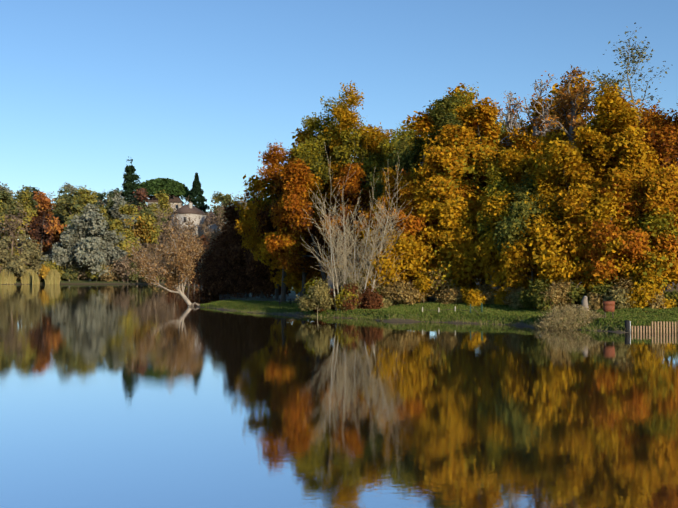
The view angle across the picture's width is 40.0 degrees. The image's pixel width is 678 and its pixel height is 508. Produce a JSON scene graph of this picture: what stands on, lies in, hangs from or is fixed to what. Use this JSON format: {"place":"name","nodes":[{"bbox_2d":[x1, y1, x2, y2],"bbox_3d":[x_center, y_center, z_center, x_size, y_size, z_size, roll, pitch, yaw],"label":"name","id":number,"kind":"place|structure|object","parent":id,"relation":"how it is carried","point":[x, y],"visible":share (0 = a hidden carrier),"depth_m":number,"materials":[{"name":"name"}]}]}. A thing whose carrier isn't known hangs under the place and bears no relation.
{"place":"outdoors","nodes":[
{"label":"outdoors","id":0,"kind":"place"},
{"bbox_2d":[0,284,677,507],"bbox_3d":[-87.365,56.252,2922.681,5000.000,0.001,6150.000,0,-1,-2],"label":"lake water","id":1,"kind":"structure","parent":0,"point":[128,396],"depth_m":26.11,"materials":[{"name":"blue liquid"}]},
{"bbox_2d":[0,0,677,239],"label":"sky","id":2,"kind":"structure","parent":0,"point":[179,89],"materials":[{"name":"blue"}]},
{"bbox_2d":[4,240,677,332],"bbox_3d":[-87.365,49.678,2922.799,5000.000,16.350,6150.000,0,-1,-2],"label":"ground","id":3,"kind":"structure","parent":0,"point":[293,294],"depth_m":121.82,"materials":[{"name":"green plant"}]},
{"bbox_2d":[0,159,268,283],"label":"trees","id":4,"kind":"object","parent":3,"relation":"on","point":[58,229],"depth_m":292.86,"materials":[{"name":"green plant"}]},
{"bbox_2d":[125,221,204,306],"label":"leaning tree","id":5,"kind":"object","parent":3,"relation":"on","point":[172,282],"depth_m":100.51,"materials":[{"name":"plant"}]},
{"bbox_2d":[147,202,217,240],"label":"manor walls","id":6,"kind":"structure","parent":3,"relation":"on","point":[197,219],"depth_m":329.84,"materials":[{"name":"beige paint"}]},
{"bbox_2d":[148,195,218,223],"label":"manor roofs","id":7,"kind":"structure","parent":6,"relation":"on","point":[184,208],"depth_m":330.56,"materials":[{"name":"tile"}]},
{"bbox_2d":[220,293,298,304],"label":"point fence","id":8,"kind":"object","parent":3,"relation":"on","point":[229,297],"visible":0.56,"depth_m":118.04,"materials":[{"name":"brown wood"}]},
{"bbox_2d":[300,142,412,310],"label":"bare tree","id":9,"kind":"object","parent":3,"relation":"on","point":[368,249],"depth_m":79.02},
{"bbox_2d":[164,22,677,316],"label":"trees","id":10,"kind":"object","parent":3,"relation":"on","point":[634,256],"depth_m":79.80,"materials":[{"name":"plant"}]},
{"bbox_2d":[200,299,677,331],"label":"bank grass","id":11,"kind":"structure","parent":3,"relation":"on","point":[639,317],"depth_m":71.49,"materials":[{"name":"green plant"}]},
{"bbox_2d":[210,303,668,332],"bbox_3d":[4.443,4.494,77.504,35.429,1.955,39.659,0,-1,-2],"label":"dry brush","id":12,"kind":"object","parent":3,"relation":"on","point":[559,315],"depth_m":62.30,"materials":[{"name":"plant"}]},
{"bbox_2d":[582,296,588,309],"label":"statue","id":13,"kind":"object","parent":3,"relation":"on","point":[585,301],"visible":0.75,"depth_m":65.38,"materials":[{"name":"white stone"}]},
{"bbox_2d":[603,301,614,317],"bbox_3d":[18.041,3.920,62.258,0.740,1.540,0.440,0,-1,-5],"label":"rusty steel box","id":14,"kind":"object","parent":3,"relation":"on","point":[608,306],"visible":0.92,"depth_m":62.08,"materials":[{"name":"brown metal"}]},
{"bbox_2d":[625,320,629,331],"bbox_3d":[18.178,4.814,58.724,0.300,1.260,0.300,0,-1,-2],"label":"black bollard","id":15,"kind":"object","parent":3,"relation":"on","point":[627,325],"visible":0.69,"depth_m":58.61,"materials":[{"name":"black plastic"}]},
{"bbox_2d":[631,321,677,332],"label":"palisade stakes","id":16,"kind":"object","parent":3,"relation":"on","point":[657,327],"visible":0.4,"depth_m":58.58,"materials":[{"name":"beige wood"}]}
]}

